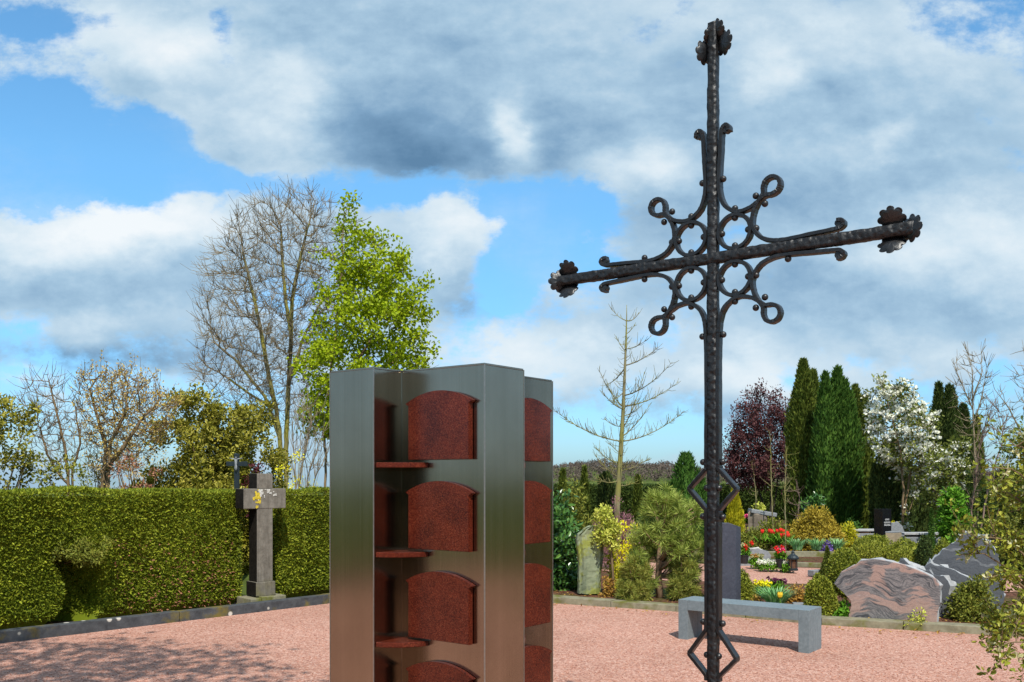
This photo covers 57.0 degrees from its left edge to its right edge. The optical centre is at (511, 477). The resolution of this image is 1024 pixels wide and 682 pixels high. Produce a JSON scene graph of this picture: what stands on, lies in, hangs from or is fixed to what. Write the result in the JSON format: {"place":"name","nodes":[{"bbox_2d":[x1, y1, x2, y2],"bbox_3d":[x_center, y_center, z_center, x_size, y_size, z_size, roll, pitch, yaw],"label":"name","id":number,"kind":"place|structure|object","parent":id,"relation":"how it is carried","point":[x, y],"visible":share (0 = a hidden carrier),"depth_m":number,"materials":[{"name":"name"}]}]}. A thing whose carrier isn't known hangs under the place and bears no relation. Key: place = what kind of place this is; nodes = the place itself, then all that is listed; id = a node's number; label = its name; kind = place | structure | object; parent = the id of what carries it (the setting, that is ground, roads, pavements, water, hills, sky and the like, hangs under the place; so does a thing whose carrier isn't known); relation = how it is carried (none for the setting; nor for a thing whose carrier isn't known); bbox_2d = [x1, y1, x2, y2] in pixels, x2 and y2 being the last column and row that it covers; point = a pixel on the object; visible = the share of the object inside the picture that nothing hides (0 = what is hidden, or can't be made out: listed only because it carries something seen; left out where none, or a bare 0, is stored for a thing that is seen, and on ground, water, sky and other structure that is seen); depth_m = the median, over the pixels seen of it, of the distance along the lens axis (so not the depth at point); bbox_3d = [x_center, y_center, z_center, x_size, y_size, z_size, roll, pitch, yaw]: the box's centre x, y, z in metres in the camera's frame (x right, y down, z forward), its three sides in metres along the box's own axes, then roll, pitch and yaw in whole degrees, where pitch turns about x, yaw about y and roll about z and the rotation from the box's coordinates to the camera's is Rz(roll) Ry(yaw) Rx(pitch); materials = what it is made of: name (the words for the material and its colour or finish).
{"place":"outdoors","nodes":[
{"label":"outdoors","id":0,"kind":"place"},
{"bbox_2d":[45,602,236,624],"bbox_3d":[-8.953,1.692,6.644,1.550,0.001,22.597,0,0,42],"label":"hedge bed","id":1,"kind":"object","parent":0,"point":[52,622],"depth_m":11.01,"materials":[{"name":"brown soil"}]},
{"bbox_2d":[0,485,244,629],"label":"clipped hedge","id":2,"kind":"object","parent":1,"relation":"on","point":[177,550],"visible":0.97,"depth_m":11.15,"materials":[{"name":"green plant"}]},
{"bbox_2d":[44,530,115,568],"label":"young yew shoot","id":3,"kind":"object","parent":2,"relation":"attached to","point":[77,555],"visible":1,"depth_m":10.66,"materials":[{"name":"green plant"}]},
{"bbox_2d":[235,474,285,603],"bbox_3d":[-3.282,0.814,12.343,0.600,1.732,0.420,0,0,-42],"label":"stone cross","id":4,"kind":"object","parent":1,"relation":"on","point":[261,499],"visible":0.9,"depth_m":12.26,"materials":[{"name":"stone"}]},
{"bbox_2d":[273,486,329,597],"bbox_3d":[-1.624,0.903,14.751,0.581,1.593,5.049,0,0,42],"label":"clipped hedge","id":5,"kind":"object","parent":1,"relation":"on","point":[301,545],"visible":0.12,"depth_m":13.07,"materials":[{"name":"green plant"}]},
{"bbox_2d":[33,491,329,595],"bbox_3d":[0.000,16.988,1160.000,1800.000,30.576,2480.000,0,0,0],"label":"ground","id":6,"kind":"structure","parent":0,"point":[245,578],"depth_m":15.88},
{"bbox_2d":[0,392,75,496],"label":"evergreen shrub","id":7,"kind":"object","parent":6,"relation":"on","point":[14,458],"visible":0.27,"depth_m":15.07,"materials":[{"name":"green plant"}]},
{"bbox_2d":[6,361,96,495],"bbox_3d":[-7.891,-0.136,16.165,1.354,3.800,1.415,0,0,-41],"label":"bare shrub","id":8,"kind":"object","parent":6,"relation":"on","point":[60,438],"visible":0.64,"depth_m":16.14,"materials":[{"name":"brown plant"}]},
{"bbox_2d":[24,449,93,493],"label":"olive shrub","id":9,"kind":"object","parent":6,"relation":"on","point":[62,468],"visible":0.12,"depth_m":15.04,"materials":[{"name":"green plant"}]},
{"bbox_2d":[76,437,115,494],"bbox_3d":[-7.094,0.527,16.401,1.136,2.502,1.064,0,0,0],"label":"olive undershrub","id":10,"kind":"object","parent":6,"relation":"on","point":[89,476],"visible":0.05,"depth_m":16.31,"materials":[{"name":"green plant"}]},
{"bbox_2d":[64,349,186,494],"bbox_3d":[-6.351,-0.192,15.597,1.986,3.898,1.761,0,0,0],"label":"budding shrub","id":11,"kind":"object","parent":6,"relation":"on","point":[107,460],"visible":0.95,"depth_m":15.48,"materials":[{"name":"brown plant"}]},
{"bbox_2d":[108,449,162,494],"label":"dull red shrub","id":12,"kind":"object","parent":6,"relation":"on","point":[137,467],"visible":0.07,"depth_m":14.53,"materials":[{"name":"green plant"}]},
{"bbox_2d":[104,396,170,494],"bbox_3d":[-6.935,0.130,17.783,1.596,3.308,1.534,0,0,0],"label":"tan shrub","id":13,"kind":"object","parent":6,"relation":"on","point":[129,474],"visible":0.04,"depth_m":17.75,"materials":[{"name":"brown plant"}]},
{"bbox_2d":[0,593,329,643],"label":"basalt kerb","id":14,"kind":"structure","parent":6,"relation":"on","point":[67,628],"depth_m":10.79,"materials":[{"name":"stone"}]},
{"bbox_2d":[129,382,293,574],"bbox_3d":[-5.368,0.087,17.091,3.022,3.508,3.051,0,0,0],"label":"bronze viburnum","id":15,"kind":"object","parent":6,"relation":"on","point":[208,470],"visible":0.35,"depth_m":16.50,"materials":[{"name":"green plant"}]},
{"bbox_2d":[226,454,247,575],"bbox_3d":[-4.534,0.659,15.129,0.587,2.082,0.221,0,0,-4],"label":"crucifix headstone","id":16,"kind":"object","parent":6,"relation":"on","point":[236,463],"visible":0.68,"depth_m":15.08,"materials":[{"name":"black stone"}]},
{"bbox_2d":[178,175,356,487],"bbox_3d":[-5.583,-2.646,21.916,4.158,8.804,3.865,0,0,0],"label":"bare tree","id":17,"kind":"object","parent":6,"relation":"on","point":[268,384],"visible":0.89,"depth_m":21.68,"materials":[{"name":"brown plant"}]},
{"bbox_2d":[274,432,317,494],"bbox_3d":[-3.254,0.492,14.879,1.070,2.445,1.191,0,0,23],"label":"forsythia","id":18,"kind":"object","parent":6,"relation":"on","point":[299,459],"visible":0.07,"depth_m":14.91,"materials":[{"name":"plant"}]},
{"bbox_2d":[281,385,329,494],"bbox_3d":[-4.078,-0.053,18.955,1.089,3.626,1.146,0,0,38],"label":"thicket","id":19,"kind":"object","parent":6,"relation":"on","point":[304,446],"visible":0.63,"depth_m":18.97,"materials":[{"name":"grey plant"}]},
{"bbox_2d":[286,189,442,486],"bbox_3d":[-3.141,-2.260,20.437,3.392,8.049,3.009,0,0,0],"label":"spring maple","id":20,"kind":"object","parent":6,"relation":"on","point":[379,303],"visible":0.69,"depth_m":20.08,"materials":[{"name":"green plant"}]},
{"bbox_2d":[553,458,994,483],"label":"distant woods","id":21,"kind":"object","parent":6,"relation":"on","point":[667,466],"visible":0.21,"depth_m":440.51,"materials":[{"name":"plant"}]},
{"bbox_2d":[0,603,1023,681],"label":"gravel court","id":22,"kind":"object","parent":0,"point":[570,632],"visible":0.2,"depth_m":9.10,"materials":[{"name":"gravel"}]},
{"bbox_2d":[330,363,552,681],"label":"urn columbarium","id":23,"kind":"structure","parent":22,"relation":"on","point":[441,524],"depth_m":4.15,"materials":[{"name":"metal"}]},
{"bbox_2d":[0,604,1023,681],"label":"gravel chippings","id":24,"kind":"object","parent":22,"relation":"on","point":[219,660],"visible":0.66,"depth_m":8.78,"materials":[{"name":"gravel"}]},
{"bbox_2d":[548,18,922,681],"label":"iron cross","id":25,"kind":"object","parent":22,"relation":"on","point":[897,229],"visible":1,"depth_m":4.72,"materials":[{"name":"black metal"}]},
{"bbox_2d":[678,596,820,653],"bbox_3d":[2.402,1.492,9.606,1.385,0.435,0.357,0,0,37],"label":"slate bench","id":26,"kind":"object","parent":22,"relation":"on","point":[691,610],"visible":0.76,"depth_m":9.39,"materials":[{"name":"stone"}]},
{"bbox_2d":[553,595,1023,636],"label":"bed kerb","id":27,"kind":"structure","parent":22,"relation":"on","point":[952,627],"depth_m":10.76,"materials":[{"name":"concrete"}]},
{"bbox_2d":[944,414,1023,681],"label":"budding dogwood","id":28,"kind":"object","parent":22,"relation":"on","point":[1008,624],"visible":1,"depth_m":5.48,"materials":[{"name":"green plant"}]},
{"bbox_2d":[0,0,1023,489],"label":"sky","id":29,"kind":"structure","parent":0,"point":[504,142],"materials":[{"name":"blue"}]},
{"bbox_2d":[553,466,987,484],"bbox_3d":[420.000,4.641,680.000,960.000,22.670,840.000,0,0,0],"label":"hills","id":30,"kind":"structure","parent":0,"point":[644,481],"depth_m":401.45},
{"bbox_2d":[553,579,1023,624],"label":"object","id":31,"kind":"object","parent":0,"point":[1009,597],"visible":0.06,"depth_m":12.89,"materials":[{"name":"brown soil"}]},
{"bbox_2d":[553,488,582,590],"bbox_3d":[0.537,0.994,13.971,1.503,1.716,1.498,0,0,0],"label":"glossy laurel","id":32,"kind":"object","parent":31,"relation":"on","point":[565,567],"visible":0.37,"depth_m":13.60,"materials":[{"name":"green plant"}]},
{"bbox_2d":[575,525,603,593],"bbox_3d":[1.078,1.138,13.101,0.391,0.951,0.269,0,0,0],"label":"rough stele","id":33,"kind":"object","parent":31,"relation":"on","point":[590,554],"visible":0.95,"depth_m":13.01,"materials":[{"name":"stone"}]},
{"bbox_2d":[591,501,622,596],"bbox_3d":[1.296,1.017,12.912,0.448,1.407,0.508,0,0,0],"label":"grafted standard","id":34,"kind":"object","parent":31,"relation":"on","point":[609,533],"visible":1,"depth_m":12.85,"materials":[{"name":"yellow plant"}]},
{"bbox_2d":[599,576,616,596],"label":"rust brown plant","id":35,"kind":"object","parent":31,"relation":"on","point":[607,591],"visible":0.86,"depth_m":12.88,"materials":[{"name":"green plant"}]},
{"bbox_2d":[602,545,620,591],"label":"golden shrub","id":36,"kind":"object","parent":31,"relation":"on","point":[608,562],"visible":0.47,"depth_m":13.28,"materials":[{"name":"yellow plant"}]},
{"bbox_2d":[608,520,640,591],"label":"golden shrub","id":37,"kind":"object","parent":31,"relation":"on","point":[623,549],"visible":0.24,"depth_m":13.39,"materials":[{"name":"yellow plant"}]},
{"bbox_2d":[611,553,656,600],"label":"mugo pine","id":38,"kind":"object","parent":31,"relation":"on","point":[632,584],"visible":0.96,"depth_m":12.45,"materials":[{"name":"green plant"}]},
{"bbox_2d":[625,480,703,597],"bbox_3d":[2.035,0.855,12.733,1.233,1.698,1.131,0,0,0],"label":"young pine","id":39,"kind":"object","parent":31,"relation":"on","point":[671,533],"visible":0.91,"depth_m":12.62,"materials":[{"name":"green plant"}]},
{"bbox_2d":[663,555,703,600],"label":"mugo pine","id":40,"kind":"object","parent":31,"relation":"on","point":[680,586],"visible":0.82,"depth_m":12.45,"materials":[{"name":"green plant"}]},
{"bbox_2d":[722,523,740,599],"bbox_3d":[2.751,1.130,12.200,0.510,1.100,0.320,0,0,0],"label":"slate headstone","id":41,"kind":"object","parent":31,"relation":"on","point":[731,561],"visible":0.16,"depth_m":12.09,"materials":[{"name":"stone"}]},
{"bbox_2d":[741,568,758,600],"bbox_3d":[3.026,1.457,12.499,0.526,0.545,0.466,0,0,0],"label":"boxwood ball","id":42,"kind":"object","parent":31,"relation":"on","point":[747,587],"visible":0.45,"depth_m":12.36,"materials":[{"name":"green plant"}]},
{"bbox_2d":[753,579,773,597],"bbox_3d":[3.383,1.521,12.704,0.316,0.313,0.390,0,0,0],"label":"pansy bed","id":43,"kind":"object","parent":31,"relation":"on","point":[761,583],"visible":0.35,"depth_m":12.64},
{"bbox_2d":[751,586,801,603],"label":"tulip clump","id":44,"kind":"object","parent":31,"relation":"on","point":[777,596],"visible":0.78,"depth_m":11.64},
{"bbox_2d":[766,576,787,590],"bbox_3d":[3.577,1.507,12.896,0.307,0.313,0.403,0,0,0],"label":"pansy bed","id":45,"kind":"object","parent":31,"relation":"on","point":[777,582],"visible":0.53,"depth_m":12.80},
{"bbox_2d":[784,582,804,602],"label":"rusty shrub","id":46,"kind":"object","parent":31,"relation":"on","point":[798,596],"visible":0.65,"depth_m":12.24,"materials":[{"name":"brown plant"}]},
{"bbox_2d":[802,572,839,615],"bbox_3d":[3.631,1.424,11.138,0.451,0.612,0.444,0,0,0],"label":"boxwood ball","id":47,"kind":"object","parent":31,"relation":"on","point":[820,590],"visible":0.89,"depth_m":11.02,"materials":[{"name":"green plant"}]},
{"bbox_2d":[832,599,850,616],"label":"ivy plant","id":48,"kind":"object","parent":31,"relation":"on","point":[843,609],"visible":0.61,"depth_m":10.98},
{"bbox_2d":[826,547,860,604],"bbox_3d":[4.209,1.236,11.902,0.496,0.728,0.471,0,0,0],"label":"boxwood ball","id":49,"kind":"object","parent":31,"relation":"on","point":[841,559],"visible":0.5,"depth_m":11.81,"materials":[{"name":"green plant"}]},
{"bbox_2d":[834,557,942,621],"bbox_3d":[4.334,1.303,10.857,1.167,0.759,0.279,0,0,32],"label":"pink gneiss boulder","id":50,"kind":"object","parent":31,"relation":"on","point":[881,588],"visible":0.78,"depth_m":10.72,"materials":[{"name":"stone"}]},
{"bbox_2d":[899,558,957,616],"bbox_3d":[4.878,1.339,11.159,0.738,0.776,0.239,0,0,29],"label":"split grey rock","id":51,"kind":"object","parent":31,"relation":"on","point":[949,585],"visible":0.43,"depth_m":10.96,"materials":[{"name":"stone"}]},
{"bbox_2d":[924,558,971,612],"bbox_3d":[5.272,1.328,11.452,0.639,0.692,0.246,0,0,24],"label":"grey ridge rock","id":52,"kind":"object","parent":31,"relation":"on","point":[953,574],"visible":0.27,"depth_m":11.35,"materials":[{"name":"stone"}]},
{"bbox_2d":[926,531,1005,608],"bbox_3d":[5.724,1.220,11.967,0.959,1.107,0.318,0,0,26],"label":"grey peaked boulder","id":53,"kind":"object","parent":31,"relation":"on","point":[981,564],"visible":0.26,"depth_m":11.78,"materials":[{"name":"stone"}]},
{"bbox_2d":[942,573,1006,622],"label":"gold tipped shrub","id":54,"kind":"object","parent":31,"relation":"on","point":[966,606],"visible":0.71,"depth_m":10.65,"materials":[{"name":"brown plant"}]},
{"bbox_2d":[573,520,1020,628],"bbox_3d":[6.000,1.694,29.610,20.000,0.001,44.780,0,0,0],"label":"flower bed","id":55,"kind":"object","parent":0,"point":[804,559],"visible":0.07,"depth_m":19.99,"materials":[{"name":"plant"}]},
{"bbox_2d":[555,468,572,510],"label":"conifer","id":56,"kind":"object","parent":55,"relation":"on","point":[562,478],"visible":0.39,"depth_m":26.94,"materials":[{"name":"green plant"}]},
{"bbox_2d":[562,474,596,536],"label":"green hedge shrub","id":57,"kind":"object","parent":55,"relation":"on","point":[575,506],"visible":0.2,"depth_m":19.96,"materials":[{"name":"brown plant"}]},
{"bbox_2d":[577,464,592,525],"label":"conifer","id":58,"kind":"object","parent":55,"relation":"on","point":[584,479],"visible":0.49,"depth_m":26.93,"materials":[{"name":"green plant"}]},
{"bbox_2d":[595,470,614,527],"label":"conifer","id":59,"kind":"object","parent":55,"relation":"on","point":[605,492],"visible":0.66,"depth_m":26.88,"materials":[{"name":"green plant"}]},
{"bbox_2d":[553,302,687,523],"bbox_3d":[2.851,-1.496,25.097,3.443,6.492,2.149,0,0,18],"label":"bare larch","id":60,"kind":"object","parent":55,"relation":"on","point":[619,464],"visible":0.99,"depth_m":24.95,"materials":[{"name":"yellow plant"}]},
{"bbox_2d":[628,473,643,532],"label":"conifer","id":61,"kind":"object","parent":55,"relation":"on","point":[637,499],"visible":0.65,"depth_m":25.93,"materials":[{"name":"green plant"}]},
{"bbox_2d":[553,483,789,519],"bbox_3d":[7.478,0.988,37.970,13.206,1.600,1.237,0,0,0],"label":"boundary hedge","id":62,"kind":"object","parent":55,"relation":"on","point":[748,499],"visible":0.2,"depth_m":37.50,"materials":[{"name":"plant"}]},
{"bbox_2d":[664,450,706,548],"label":"broad yew","id":63,"kind":"object","parent":55,"relation":"on","point":[684,472],"visible":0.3,"depth_m":20.82,"materials":[{"name":"green plant"}]},
{"bbox_2d":[613,550,833,556],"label":"kerb","id":64,"kind":"structure","parent":55,"relation":"on","point":[809,553],"depth_m":20.16,"materials":[{"name":"stone"}]},
{"bbox_2d":[724,488,745,542],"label":"golden cypress","id":65,"kind":"object","parent":55,"relation":"on","point":[735,513],"visible":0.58,"depth_m":22.40,"materials":[{"name":"yellow plant"}]},
{"bbox_2d":[722,377,788,517],"bbox_3d":[8.854,-0.934,33.954,3.200,5.396,2.980,0,0,0],"label":"copper beech","id":66,"kind":"object","parent":55,"relation":"on","point":[735,454],"visible":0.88,"depth_m":33.58,"materials":[{"name":"purple plant"}]},
{"bbox_2d":[741,519,781,550],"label":"shrub","id":67,"kind":"object","parent":55,"relation":"on","point":[748,536],"visible":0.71,"depth_m":21.65,"materials":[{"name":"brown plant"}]},
{"bbox_2d":[748,508,776,530],"bbox_3d":[5.941,1.197,22.604,0.740,0.905,0.450,0,0,0],"label":"gravestone","id":68,"kind":"object","parent":55,"relation":"on","point":[755,516],"visible":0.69,"depth_m":22.45,"materials":[{"name":"grey stone"}]},
{"bbox_2d":[762,428,783,549],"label":"sapling","id":69,"kind":"object","parent":55,"relation":"on","point":[772,504],"visible":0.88,"depth_m":22.02,"materials":[{"name":"brown plant"}]},
{"bbox_2d":[754,528,794,547],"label":"red tulips","id":70,"kind":"object","parent":55,"relation":"on","point":[778,535],"visible":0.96,"depth_m":21.32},
{"bbox_2d":[779,446,798,550],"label":"sapling","id":71,"kind":"object","parent":55,"relation":"on","point":[784,499],"visible":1,"depth_m":21.00,"materials":[{"name":"brown plant"}]},
{"bbox_2d":[783,357,817,530],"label":"cypress","id":72,"kind":"object","parent":55,"relation":"on","point":[802,406],"visible":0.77,"depth_m":28.77,"materials":[{"name":"green plant"}]},
{"bbox_2d":[798,491,825,519],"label":"glossy dark shrub","id":73,"kind":"object","parent":55,"relation":"on","point":[817,501],"visible":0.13,"depth_m":24.95,"materials":[{"name":"green plant"}]},
{"bbox_2d":[784,504,847,550],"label":"shrub","id":74,"kind":"object","parent":55,"relation":"on","point":[818,525],"visible":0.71,"depth_m":21.72,"materials":[{"name":"yellow plant"}]},
{"bbox_2d":[804,364,866,531],"bbox_3d":[9.597,-0.826,28.148,1.814,5.151,1.597,0,0,0],"label":"cypress","id":75,"kind":"object","parent":55,"relation":"on","point":[835,476],"visible":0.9,"depth_m":27.66,"materials":[{"name":"green plant"}]},
{"bbox_2d":[840,520,858,547],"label":"gold edge shrub","id":76,"kind":"object","parent":55,"relation":"on","point":[850,530],"visible":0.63,"depth_m":22.91,"materials":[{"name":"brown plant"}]},
{"bbox_2d":[851,383,875,528],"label":"cypress","id":77,"kind":"object","parent":55,"relation":"on","point":[868,459],"visible":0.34,"depth_m":29.22,"materials":[{"name":"green plant"}]},
{"bbox_2d":[874,509,890,536],"bbox_3d":[8.709,1.201,22.103,0.376,0.938,0.244,0,0,-28],"label":"black prism headstone","id":78,"kind":"object","parent":55,"relation":"on","point":[882,521],"visible":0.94,"depth_m":22.01,"materials":[{"name":"stone"}]},
{"bbox_2d":[866,436,917,532],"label":"dark conifer","id":79,"kind":"object","parent":55,"relation":"on","point":[885,492],"visible":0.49,"depth_m":26.70,"materials":[{"name":"green plant"}]},
{"bbox_2d":[851,371,944,531],"bbox_3d":[10.555,-0.542,25.548,2.505,4.704,2.175,0,0,0],"label":"blossoming tree","id":80,"kind":"object","parent":55,"relation":"on","point":[890,396],"visible":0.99,"depth_m":25.28,"materials":[{"name":"white plant"}]},
{"bbox_2d":[901,532,940,544],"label":"grave wall","id":81,"kind":"structure","parent":55,"relation":"on","point":[915,539],"depth_m":22.50,"materials":[{"name":"grey stone"}]},
{"bbox_2d":[913,466,936,535],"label":"dark conifer","id":82,"kind":"object","parent":55,"relation":"on","point":[922,522],"visible":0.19,"depth_m":27.13,"materials":[{"name":"green plant"}]},
{"bbox_2d":[910,434,975,535],"bbox_3d":[10.977,0.407,24.052,1.504,3.016,1.501,0,0,0],"label":"blossoming shrub","id":83,"kind":"object","parent":55,"relation":"on","point":[949,471],"visible":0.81,"depth_m":23.86,"materials":[{"name":"white plant"}]},
{"bbox_2d":[927,380,958,489],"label":"dark conifer","id":84,"kind":"object","parent":55,"relation":"on","point":[941,398],"visible":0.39,"depth_m":28.81,"materials":[{"name":"green plant"}]},
{"bbox_2d":[934,483,972,540],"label":"fresh round shrub","id":85,"kind":"object","parent":55,"relation":"on","point":[945,524],"visible":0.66,"depth_m":21.41,"materials":[{"name":"green plant"}]},
{"bbox_2d":[952,384,965,505],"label":"dark conifer","id":86,"kind":"object","parent":55,"relation":"on","point":[958,419],"visible":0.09,"depth_m":29.38,"materials":[{"name":"green plant"}]},
{"bbox_2d":[959,402,976,516],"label":"dark conifer","id":87,"kind":"object","parent":55,"relation":"on","point":[967,423],"visible":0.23,"depth_m":29.81,"materials":[{"name":"green plant"}]},
{"bbox_2d":[945,338,998,511],"bbox_3d":[13.180,-1.097,26.961,1.461,5.699,1.445,0,0,25],"label":"bare forked tree","id":88,"kind":"object","parent":55,"relation":"on","point":[972,399],"visible":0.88,"depth_m":26.96,"materials":[{"name":"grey plant"}]},
{"bbox_2d":[971,413,986,511],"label":"dark conifer","id":89,"kind":"object","parent":55,"relation":"on","point":[982,446],"visible":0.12,"depth_m":30.85,"materials":[{"name":"green plant"}]},
{"bbox_2d":[963,462,1000,533],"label":"thicket shrub","id":90,"kind":"object","parent":55,"relation":"on","point":[982,498],"visible":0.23,"depth_m":22.42,"materials":[{"name":"plant"}]},
{"bbox_2d":[953,415,1023,569],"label":"edge evergreen","id":91,"kind":"object","parent":55,"relation":"on","point":[1018,522],"visible":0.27,"depth_m":17.57,"materials":[{"name":"green plant"}]},
{"bbox_2d":[966,389,1023,529],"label":"pinkish bare shrub","id":92,"kind":"object","parent":55,"relation":"on","point":[975,479],"visible":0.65,"depth_m":21.54,"materials":[{"name":"plant"}]},
{"bbox_2d":[987,342,1023,523],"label":"bare forked tree","id":93,"kind":"object","parent":55,"relation":"on","point":[1012,409],"visible":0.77,"depth_m":26.11,"materials":[{"name":"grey plant"}]},
{"bbox_2d":[602,562,1022,591],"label":"garden path","id":94,"kind":"structure","parent":0,"point":[800,576],"depth_m":16.22,"materials":[{"name":"gravel"}]},
{"bbox_2d":[594,495,645,567],"bbox_3d":[1.938,1.029,17.558,1.102,1.462,1.170,0,0,-33],"label":"purple heather","id":95,"kind":"object","parent":94,"relation":"on","point":[626,523],"visible":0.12,"depth_m":17.45,"materials":[{"name":"brown plant"}]},
{"bbox_2d":[741,540,753,563],"bbox_3d":[4.171,1.336,16.994,0.319,0.427,0.291,0,0,0],"label":"flower pot","id":96,"kind":"object","parent":94,"relation":"on","point":[745,552],"visible":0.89,"depth_m":16.94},
{"bbox_2d":[755,558,777,571],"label":"white pansies","id":97,"kind":"object","parent":94,"relation":"on","point":[765,564],"visible":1,"depth_m":16.82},
{"bbox_2d":[773,545,786,568],"bbox_3d":[4.775,1.404,16.802,0.262,0.425,0.274,0,0,0],"label":"flower pot","id":98,"kind":"object","parent":94,"relation":"on","point":[780,555],"visible":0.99,"depth_m":16.74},
{"bbox_2d":[787,550,798,570],"bbox_3d":[4.943,1.456,16.600,0.209,0.355,0.204,0,0,0],"label":"grave lantern","id":99,"kind":"object","parent":94,"relation":"on","point":[792,557],"visible":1,"depth_m":16.54,"materials":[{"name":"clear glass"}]},
{"bbox_2d":[820,545,830,576],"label":"shrub","id":100,"kind":"object","parent":94,"relation":"on","point":[826,557],"visible":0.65,"depth_m":15.87,"materials":[{"name":"green plant"}]},
{"bbox_2d":[849,533,895,558],"bbox_3d":[5.957,1.319,15.611,0.813,0.822,0.726,0,0,0],"label":"boxwood ball","id":101,"kind":"object","parent":94,"relation":"on","point":[869,546],"visible":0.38,"depth_m":15.40,"materials":[{"name":"green plant"}]},
{"bbox_2d":[886,537,917,563],"bbox_3d":[6.321,1.329,14.999,0.709,0.802,0.736,0,0,26],"label":"boxwood ball","id":102,"kind":"object","parent":94,"relation":"on","point":[905,547],"visible":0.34,"depth_m":14.86,"materials":[{"name":"green plant"}]},
{"bbox_2d":[914,534,933,565],"bbox_3d":[6.389,1.295,14.598,0.303,0.869,0.298,0,0,0],"label":"cone","id":103,"kind":"object","parent":94,"relation":"on","point":[924,553],"visible":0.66,"depth_m":14.54,"materials":[{"name":"green plant"}]},
{"bbox_2d":[928,507,935,549],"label":"shrub","id":104,"kind":"object","parent":94,"relation":"on","point":[931,532],"visible":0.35,"depth_m":15.47,"materials":[{"name":"plant"}]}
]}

